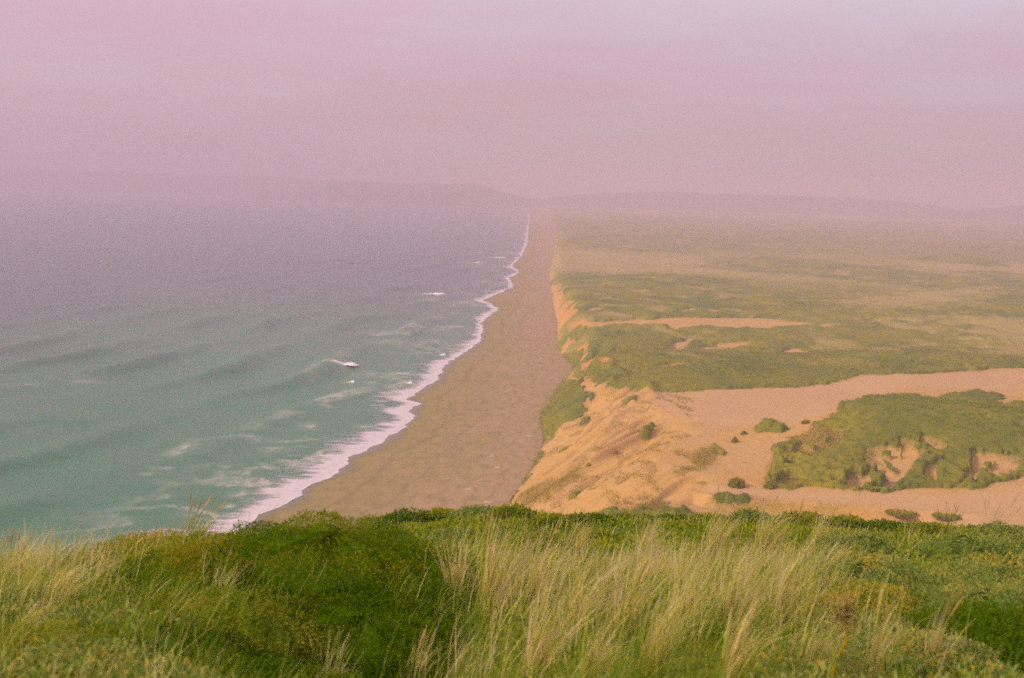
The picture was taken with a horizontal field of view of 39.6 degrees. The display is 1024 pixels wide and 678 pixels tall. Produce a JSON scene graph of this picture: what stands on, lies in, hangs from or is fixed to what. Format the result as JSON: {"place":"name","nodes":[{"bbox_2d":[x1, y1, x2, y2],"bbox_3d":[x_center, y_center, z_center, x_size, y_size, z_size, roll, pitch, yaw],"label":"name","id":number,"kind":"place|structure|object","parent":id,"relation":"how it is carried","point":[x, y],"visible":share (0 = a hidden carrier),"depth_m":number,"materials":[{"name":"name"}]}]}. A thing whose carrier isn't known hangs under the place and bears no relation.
{"place":"outdoors","nodes":[
{"label":"outdoors","id":0,"kind":"place"},
{"bbox_2d":[0,188,529,560],"bbox_3d":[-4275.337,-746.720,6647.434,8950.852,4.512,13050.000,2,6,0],"label":"sea","id":1,"kind":"structure","parent":0,"point":[161,354],"depth_m":847.01,"materials":[{"name":"liquid"}]},
{"bbox_2d":[143,214,529,538],"bbox_3d":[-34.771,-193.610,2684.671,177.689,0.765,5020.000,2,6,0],"label":"surf foam","id":2,"kind":"object","parent":1,"relation":"on","point":[331,465],"visible":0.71,"depth_m":499.57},
{"bbox_2d":[334,360,358,365],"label":"breaking wave","id":3,"kind":"object","parent":1,"relation":"on","point":[350,363],"visible":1,"depth_m":721.28,"materials":[{"name":"white liquid"}]},
{"bbox_2d":[0,168,533,198],"bbox_3d":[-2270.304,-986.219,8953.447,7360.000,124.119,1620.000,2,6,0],"label":"ridge","id":4,"kind":"structure","parent":0,"point":[81,180],"depth_m":8601.93,"materials":[{"name":"grey"}]},
{"bbox_2d":[246,182,544,207],"bbox_3d":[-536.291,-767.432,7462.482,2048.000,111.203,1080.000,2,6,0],"label":"hill","id":5,"kind":"structure","parent":0,"point":[434,194],"depth_m":7208.70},
{"bbox_2d":[238,207,573,534],"bbox_3d":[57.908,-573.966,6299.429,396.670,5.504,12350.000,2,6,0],"label":"beach","id":6,"kind":"structure","parent":0,"point":[483,400],"depth_m":539.48,"materials":[{"name":"beige sand"}]},
{"bbox_2d":[0,507,1023,677],"bbox_3d":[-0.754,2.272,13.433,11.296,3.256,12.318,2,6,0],"label":"grass","id":7,"kind":"structure","parent":0,"point":[664,562],"depth_m":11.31,"materials":[{"name":"plant"}]},
{"bbox_2d":[0,0,1023,209],"label":"sky","id":8,"kind":"structure","parent":0,"point":[914,101],"materials":[{"name":"pink"}]},
{"bbox_2d":[1,523,1023,677],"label":"headland","id":9,"kind":"structure","parent":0,"point":[677,652],"depth_m":10.04,"materials":[{"name":"plant"}]},
{"bbox_2d":[7,527,25,556],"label":"grass tuft","id":10,"kind":"object","parent":9,"relation":"on","point":[15,538],"visible":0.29,"depth_m":16.57,"materials":[{"name":"plant"}]},
{"bbox_2d":[0,524,53,577],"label":"grass tuft","id":11,"kind":"object","parent":9,"relation":"on","point":[24,554],"visible":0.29,"depth_m":12.49,"materials":[{"name":"plant"}]},
{"bbox_2d":[19,581,64,623],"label":"grass tuft","id":12,"kind":"object","parent":9,"relation":"on","point":[31,618],"visible":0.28,"depth_m":8.96,"materials":[{"name":"plant"}]},
{"bbox_2d":[0,581,88,621],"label":"coastal shrub","id":13,"kind":"object","parent":9,"relation":"on","point":[9,597],"visible":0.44,"depth_m":10.06,"materials":[{"name":"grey plant"}]},
{"bbox_2d":[41,551,97,602],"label":"grass tuft","id":14,"kind":"object","parent":9,"relation":"on","point":[66,576],"visible":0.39,"depth_m":10.27,"materials":[{"name":"plant"}]},
{"bbox_2d":[0,619,149,667],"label":"coastal shrub","id":15,"kind":"object","parent":9,"relation":"on","point":[50,626],"visible":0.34,"depth_m":8.30,"materials":[{"name":"green plant"}]},
{"bbox_2d":[78,543,133,588],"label":"grass tuft","id":16,"kind":"object","parent":9,"relation":"on","point":[116,562],"visible":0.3,"depth_m":11.36,"materials":[{"name":"plant"}]},
{"bbox_2d":[127,529,143,539],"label":"grass tuft","id":17,"kind":"object","parent":9,"relation":"on","point":[135,536],"visible":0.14,"depth_m":13.31,"materials":[{"name":"beige plant"}]},
{"bbox_2d":[61,528,239,575],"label":"coastal shrub","id":18,"kind":"object","parent":9,"relation":"on","point":[131,541],"visible":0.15,"depth_m":13.03,"materials":[{"name":"green plant"}]},
{"bbox_2d":[154,526,184,538],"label":"grass tuft","id":19,"kind":"object","parent":9,"relation":"on","point":[161,532],"visible":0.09,"depth_m":13.35,"materials":[{"name":"plant"}]},
{"bbox_2d":[98,532,293,602],"bbox_3d":[-2.439,1.877,11.587,1.848,0.486,2.332,0,6,-16],"label":"coastal shrub","id":20,"kind":"object","parent":9,"relation":"on","point":[193,556],"visible":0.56,"depth_m":11.25,"materials":[{"name":"green plant"}]},
{"bbox_2d":[174,486,235,539],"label":"grass tuft","id":21,"kind":"object","parent":9,"relation":"on","point":[201,529],"visible":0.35,"depth_m":13.37,"materials":[{"name":"plant"}]},
{"bbox_2d":[203,543,251,594],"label":"grass tuft","id":22,"kind":"object","parent":9,"relation":"on","point":[228,579],"visible":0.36,"depth_m":10.89,"materials":[{"name":"green plant"}]},
{"bbox_2d":[148,634,379,677],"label":"coastal shrub","id":23,"kind":"object","parent":9,"relation":"on","point":[270,670],"visible":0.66,"depth_m":9.14,"materials":[{"name":"green plant"}]},
{"bbox_2d":[309,625,365,677],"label":"grass tuft","id":24,"kind":"object","parent":9,"relation":"on","point":[338,662],"visible":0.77,"depth_m":9.79,"materials":[{"name":"green plant"}]},
{"bbox_2d":[186,509,491,626],"bbox_3d":[-1.488,1.959,12.038,2.596,0.858,3.693,4,6,16],"label":"coastal shrub","id":25,"kind":"object","parent":9,"relation":"on","point":[353,558],"visible":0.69,"depth_m":11.69,"materials":[{"name":"green plant"}]},
{"bbox_2d":[356,513,389,528],"bbox_3d":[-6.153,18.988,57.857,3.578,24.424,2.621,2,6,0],"label":"coastal shrub","id":26,"kind":"object","parent":9,"relation":"on","point":[374,518],"visible":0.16,"depth_m":56.24,"materials":[{"name":"green plant"}]},
{"bbox_2d":[287,590,468,677],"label":"coastal shrub","id":27,"kind":"object","parent":9,"relation":"on","point":[376,630],"visible":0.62,"depth_m":10.43,"materials":[{"name":"green plant"}]},
{"bbox_2d":[372,507,430,527],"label":"coastal shrub","id":28,"kind":"object","parent":9,"relation":"on","point":[400,516],"visible":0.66,"depth_m":54.98,"materials":[{"name":"green plant"}]},
{"bbox_2d":[384,526,427,539],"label":"coastal shrub","id":29,"kind":"object","parent":9,"relation":"on","point":[411,531],"visible":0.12,"depth_m":41.05,"materials":[{"name":"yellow plant"}]},
{"bbox_2d":[406,626,454,677],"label":"grass tuft","id":30,"kind":"object","parent":9,"relation":"on","point":[424,657],"visible":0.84,"depth_m":10.11,"materials":[{"name":"plant"}]},
{"bbox_2d":[422,507,457,522],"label":"coastal shrub","id":31,"kind":"object","parent":9,"relation":"on","point":[439,513],"visible":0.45,"depth_m":55.16,"materials":[{"name":"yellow plant"}]},
{"bbox_2d":[417,526,487,543],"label":"coastal shrub","id":32,"kind":"object","parent":9,"relation":"on","point":[437,536],"visible":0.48,"depth_m":36.28,"materials":[{"name":"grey plant"}]},
{"bbox_2d":[431,531,505,606],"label":"grass tuft","id":33,"kind":"object","parent":9,"relation":"on","point":[454,569],"visible":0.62,"depth_m":11.72,"materials":[{"name":"plant"}]},
{"bbox_2d":[444,503,496,520],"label":"coastal shrub","id":34,"kind":"object","parent":9,"relation":"on","point":[466,510],"visible":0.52,"depth_m":53.08,"materials":[{"name":"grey plant"}]},
{"bbox_2d":[483,501,537,521],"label":"coastal shrub","id":35,"kind":"object","parent":9,"relation":"on","point":[516,510],"visible":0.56,"depth_m":43.47,"materials":[{"name":"green plant"}]},
{"bbox_2d":[0,543,1023,677],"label":"ground cover","id":36,"kind":"object","parent":9,"relation":"on","point":[516,653],"visible":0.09,"depth_m":9.51,"materials":[{"name":"green plant"}]},
{"bbox_2d":[118,582,331,674],"bbox_3d":[-1.970,2.106,10.289,1.814,0.610,2.088,2,6,0],"label":"coastal shrub","id":37,"kind":"object","parent":36,"relation":"on","point":[257,628],"visible":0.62,"depth_m":9.96,"materials":[{"name":"green plant"}]},
{"bbox_2d":[0,597,1023,677],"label":"herb leaves","id":38,"kind":"object","parent":9,"relation":"on","point":[6,661],"visible":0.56,"depth_m":7.46,"materials":[{"name":"green plant"}]},
{"bbox_2d":[467,503,558,618],"bbox_3d":[0.029,1.784,11.440,0.765,0.963,0.704,0,6,-20],"label":"grass tuft","id":39,"kind":"object","parent":9,"relation":"on","point":[489,582],"visible":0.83,"depth_m":11.42,"materials":[{"name":"beige plant"}]},
{"bbox_2d":[490,529,587,558],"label":"coastal shrub","id":40,"kind":"object","parent":9,"relation":"on","point":[546,536],"visible":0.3,"depth_m":21.23,"materials":[{"name":"green plant"}]},
{"bbox_2d":[519,512,573,527],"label":"coastal shrub","id":41,"kind":"object","parent":9,"relation":"on","point":[556,516],"visible":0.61,"depth_m":37.70,"materials":[{"name":"green plant"}]},
{"bbox_2d":[522,515,590,605],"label":"grass tuft","id":42,"kind":"object","parent":9,"relation":"on","point":[534,576],"visible":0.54,"depth_m":11.66,"materials":[{"name":"plant"}]},
{"bbox_2d":[487,548,626,575],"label":"coastal shrub","id":43,"kind":"object","parent":9,"relation":"on","point":[571,560],"visible":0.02,"depth_m":15.47,"materials":[{"name":"green plant"}]},
{"bbox_2d":[516,569,600,677],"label":"grass tuft","id":44,"kind":"object","parent":9,"relation":"on","point":[539,651],"visible":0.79,"depth_m":8.61,"materials":[{"name":"green plant"}]},
{"bbox_2d":[565,511,601,554],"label":"grass tuft","id":45,"kind":"object","parent":9,"relation":"on","point":[582,538],"visible":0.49,"depth_m":21.49,"materials":[{"name":"plant"}]},
{"bbox_2d":[569,510,616,526],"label":"coastal shrub","id":46,"kind":"object","parent":9,"relation":"on","point":[593,514],"visible":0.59,"depth_m":38.09,"materials":[{"name":"green plant"}]},
{"bbox_2d":[559,526,638,544],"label":"coastal shrub","id":47,"kind":"object","parent":9,"relation":"on","point":[608,535],"visible":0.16,"depth_m":30.35,"materials":[{"name":"green plant"}]},
{"bbox_2d":[557,533,643,636],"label":"grass tuft","id":48,"kind":"object","parent":9,"relation":"on","point":[581,606],"visible":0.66,"depth_m":10.04,"materials":[{"name":"beige plant"}]},
{"bbox_2d":[572,604,639,677],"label":"grass tuft","id":49,"kind":"object","parent":9,"relation":"on","point":[591,657],"visible":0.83,"depth_m":7.82,"materials":[{"name":"plant"}]},
{"bbox_2d":[609,509,652,521],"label":"coastal shrub","id":50,"kind":"object","parent":9,"relation":"on","point":[629,514],"visible":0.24,"depth_m":60.98,"materials":[{"name":"green plant"}]},
{"bbox_2d":[603,550,683,641],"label":"grass tuft","id":51,"kind":"object","parent":9,"relation":"on","point":[628,597],"visible":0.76,"depth_m":9.56,"materials":[{"name":"plant"}]},
{"bbox_2d":[632,509,680,561],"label":"grass tuft","id":52,"kind":"object","parent":9,"relation":"on","point":[645,540],"visible":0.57,"depth_m":21.00,"materials":[{"name":"plant"}]},
{"bbox_2d":[648,512,688,521],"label":"coastal shrub","id":53,"kind":"object","parent":9,"relation":"on","point":[673,517],"visible":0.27,"depth_m":58.04,"materials":[{"name":"green plant"}]},
{"bbox_2d":[637,572,721,675],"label":"grass tuft","id":54,"kind":"object","parent":9,"relation":"on","point":[661,631],"visible":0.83,"depth_m":8.06,"materials":[{"name":"green plant"}]},
{"bbox_2d":[361,502,1023,571],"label":"ground cover","id":55,"kind":"object","parent":9,"relation":"on","point":[621,521],"visible":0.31,"depth_m":34.39,"materials":[{"name":"green plant"}]},
{"bbox_2d":[369,505,1023,563],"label":"grass","id":56,"kind":"structure","parent":9,"relation":"on","point":[639,520],"depth_m":33.85,"materials":[{"name":"green plant"}]},
{"bbox_2d":[666,532,749,640],"bbox_3d":[1.339,1.654,9.465,0.647,0.823,0.704,2,6,0],"label":"grass tuft","id":57,"kind":"object","parent":9,"relation":"on","point":[687,603],"visible":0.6,"depth_m":9.49,"materials":[{"name":"plant"}]},
{"bbox_2d":[682,512,733,522],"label":"coastal shrub","id":58,"kind":"object","parent":9,"relation":"on","point":[699,516],"visible":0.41,"depth_m":57.58,"materials":[{"name":"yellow plant"}]},
{"bbox_2d":[701,487,760,558],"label":"grass tuft","id":59,"kind":"object","parent":9,"relation":"on","point":[719,538],"visible":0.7,"depth_m":23.16,"materials":[{"name":"beige plant"}]},
{"bbox_2d":[729,507,778,523],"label":"coastal shrub","id":60,"kind":"object","parent":9,"relation":"on","point":[750,514],"visible":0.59,"depth_m":58.00,"materials":[{"name":"green plant"}]},
{"bbox_2d":[712,518,799,635],"bbox_3d":[1.804,1.645,9.819,0.695,0.866,0.779,4,7,23],"label":"grass tuft","id":61,"kind":"object","parent":9,"relation":"on","point":[742,592],"visible":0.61,"depth_m":9.70,"materials":[{"name":"plant"}]},
{"bbox_2d":[714,581,821,677],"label":"grass tuft","id":62,"kind":"object","parent":9,"relation":"on","point":[736,659],"visible":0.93,"depth_m":7.53,"materials":[{"name":"green plant"}]},
{"bbox_2d":[753,490,808,553],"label":"grass tuft","id":63,"kind":"object","parent":9,"relation":"on","point":[760,539],"visible":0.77,"depth_m":25.44,"materials":[{"name":"plant"}]},
{"bbox_2d":[773,509,829,525],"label":"coastal shrub","id":64,"kind":"object","parent":9,"relation":"on","point":[804,515],"visible":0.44,"depth_m":59.52,"materials":[{"name":"green plant"}]},
{"bbox_2d":[761,498,850,632],"bbox_3d":[2.114,1.607,10.090,0.678,1.021,0.715,4,6,20],"label":"grass tuft","id":65,"kind":"object","parent":9,"relation":"on","point":[785,578],"visible":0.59,"depth_m":10.03,"materials":[{"name":"plant"}]},
{"bbox_2d":[777,573,865,677],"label":"grass tuft","id":66,"kind":"object","parent":9,"relation":"on","point":[812,656],"visible":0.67,"depth_m":7.64,"materials":[{"name":"plant"}]},
{"bbox_2d":[808,504,853,553],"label":"grass tuft","id":67,"kind":"object","parent":9,"relation":"on","point":[818,535],"visible":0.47,"depth_m":24.73,"materials":[{"name":"plant"}]},
{"bbox_2d":[806,518,877,582],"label":"grass tuft","id":68,"kind":"object","parent":9,"relation":"on","point":[832,563],"visible":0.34,"depth_m":12.54,"materials":[{"name":"beige plant"}]},
{"bbox_2d":[826,591,861,675],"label":"dry flower stalk","id":69,"kind":"object","parent":9,"relation":"on","point":[845,608],"visible":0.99,"depth_m":7.48,"materials":[{"name":"brown plant"}]},
{"bbox_2d":[823,513,865,530],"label":"coastal shrub","id":70,"kind":"object","parent":9,"relation":"on","point":[847,520],"visible":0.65,"depth_m":58.73,"materials":[{"name":"green plant"}]},
{"bbox_2d":[761,544,946,600],"bbox_3d":[3.100,2.184,12.729,1.961,0.754,1.962,2,6,0],"label":"coastal shrub","id":71,"kind":"object","parent":9,"relation":"on","point":[880,570],"visible":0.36,"depth_m":12.45,"materials":[{"name":"green plant"}]},
{"bbox_2d":[814,527,911,561],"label":"coastal shrub","id":72,"kind":"object","parent":9,"relation":"on","point":[875,545],"visible":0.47,"depth_m":23.16,"materials":[{"name":"green plant"}]},
{"bbox_2d":[791,577,935,631],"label":"coastal shrub","id":73,"kind":"object","parent":9,"relation":"on","point":[863,591],"visible":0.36,"depth_m":10.56,"materials":[{"name":"green plant"}]},
{"bbox_2d":[859,518,904,532],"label":"coastal shrub","id":74,"kind":"object","parent":9,"relation":"on","point":[881,523],"visible":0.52,"depth_m":58.24,"materials":[{"name":"green plant"}]},
{"bbox_2d":[867,584,918,677],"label":"grass tuft","id":75,"kind":"object","parent":9,"relation":"on","point":[880,647],"visible":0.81,"depth_m":7.78,"materials":[{"name":"plant"}]},
{"bbox_2d":[830,624,1013,677],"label":"coastal shrub","id":76,"kind":"object","parent":9,"relation":"on","point":[979,647],"visible":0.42,"depth_m":8.21,"materials":[{"name":"green plant"}]},
{"bbox_2d":[891,518,956,536],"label":"coastal shrub","id":77,"kind":"object","parent":9,"relation":"on","point":[928,528],"visible":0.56,"depth_m":53.16,"materials":[{"name":"green plant"}]},
{"bbox_2d":[917,589,971,657],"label":"grass tuft","id":78,"kind":"object","parent":9,"relation":"on","point":[930,640],"visible":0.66,"depth_m":8.14,"materials":[{"name":"plant"}]},
{"bbox_2d":[937,497,981,538],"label":"grass tuft","id":79,"kind":"object","parent":9,"relation":"on","point":[954,520],"visible":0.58,"depth_m":29.84,"materials":[{"name":"green plant"}]},
{"bbox_2d":[901,596,1023,668],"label":"coastal shrub","id":80,"kind":"object","parent":9,"relation":"on","point":[1001,618],"visible":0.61,"depth_m":8.94,"materials":[{"name":"green plant"}]},
{"bbox_2d":[903,529,1023,564],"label":"coastal shrub","id":81,"kind":"object","parent":9,"relation":"on","point":[954,546],"visible":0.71,"depth_m":22.80,"materials":[{"name":"green plant"}]},
{"bbox_2d":[904,570,1023,620],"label":"coastal shrub","id":82,"kind":"object","parent":9,"relation":"on","point":[1008,594],"visible":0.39,"depth_m":10.42,"materials":[{"name":"green plant"}]},
{"bbox_2d":[905,549,1023,595],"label":"coastal shrub","id":83,"kind":"object","parent":9,"relation":"on","point":[988,570],"visible":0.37,"depth_m":12.00,"materials":[{"name":"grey plant"}]},
{"bbox_2d":[973,519,1021,538],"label":"coastal shrub","id":84,"kind":"object","parent":9,"relation":"on","point":[1012,529],"visible":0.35,"depth_m":47.74,"materials":[{"name":"green plant"}]},
{"bbox_2d":[982,486,1022,541],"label":"grass tuft","id":85,"kind":"object","parent":9,"relation":"on","point":[990,535],"visible":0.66,"depth_m":30.45,"materials":[{"name":"green plant"}]},
{"bbox_2d":[1006,526,1023,552],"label":"coastal shrub","id":86,"kind":"object","parent":9,"relation":"on","point":[1017,535],"visible":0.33,"depth_m":28.58,"materials":[{"name":"green plant"}]},
{"bbox_2d":[509,206,1023,527],"bbox_3d":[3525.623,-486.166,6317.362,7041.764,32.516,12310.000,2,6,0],"label":"dunes","id":87,"kind":"structure","parent":0,"point":[721,417],"depth_m":394.40,"materials":[{"name":"beige sand"}]},
{"bbox_2d":[731,436,738,442],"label":"dune shrub","id":88,"kind":"object","parent":87,"relation":"on","point":[734,440],"visible":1,"depth_m":384.83,"materials":[{"name":"green plant"}]},
{"bbox_2d":[727,476,746,488],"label":"dune shrub","id":89,"kind":"object","parent":87,"relation":"on","point":[737,482],"visible":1,"depth_m":337.90,"materials":[{"name":"green plant"}]},
{"bbox_2d":[509,206,1023,516],"bbox_3d":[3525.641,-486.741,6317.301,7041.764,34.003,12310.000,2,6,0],"label":"dune scrub","id":90,"kind":"object","parent":87,"relation":"on","point":[895,297],"visible":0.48,"depth_m":868.73,"materials":[{"name":"green plant"}]},
{"bbox_2d":[510,330,1023,516],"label":"scrub foliage","id":91,"kind":"object","parent":87,"relation":"on","point":[778,353],"visible":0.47,"depth_m":555.83,"materials":[{"name":"green plant"}]},
{"bbox_2d":[513,345,1022,514],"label":"dune grass","id":92,"kind":"structure","parent":87,"relation":"on","point":[643,468],"depth_m":374.96,"materials":[{"name":"plant"}]},
{"bbox_2d":[764,480,775,489],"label":"dune shrub","id":93,"kind":"object","parent":87,"relation":"on","point":[769,484],"visible":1,"depth_m":337.82,"materials":[{"name":"green plant"}]},
{"bbox_2d":[801,419,810,423],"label":"dune shrub","id":94,"kind":"object","parent":87,"relation":"on","point":[806,421],"visible":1,"depth_m":399.47,"materials":[{"name":"green plant"}]},
{"bbox_2d":[866,485,880,491],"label":"dune shrub","id":95,"kind":"object","parent":87,"relation":"on","point":[874,489],"visible":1,"depth_m":336.57,"materials":[{"name":"green plant"}]},
{"bbox_2d":[884,508,918,516],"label":"dune shrub","id":96,"kind":"object","parent":87,"relation":"on","point":[901,512],"visible":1,"depth_m":320.16,"materials":[{"name":"green plant"}]},
{"bbox_2d":[931,510,961,519],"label":"dune shrub","id":97,"kind":"object","parent":87,"relation":"on","point":[946,516],"visible":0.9,"depth_m":317.23,"materials":[{"name":"green plant"}]},
{"bbox_2d":[531,192,1023,222],"bbox_3d":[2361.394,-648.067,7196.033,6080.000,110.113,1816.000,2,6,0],"label":"coastal hills","id":98,"kind":"structure","parent":0,"point":[759,203],"depth_m":7310.33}
]}

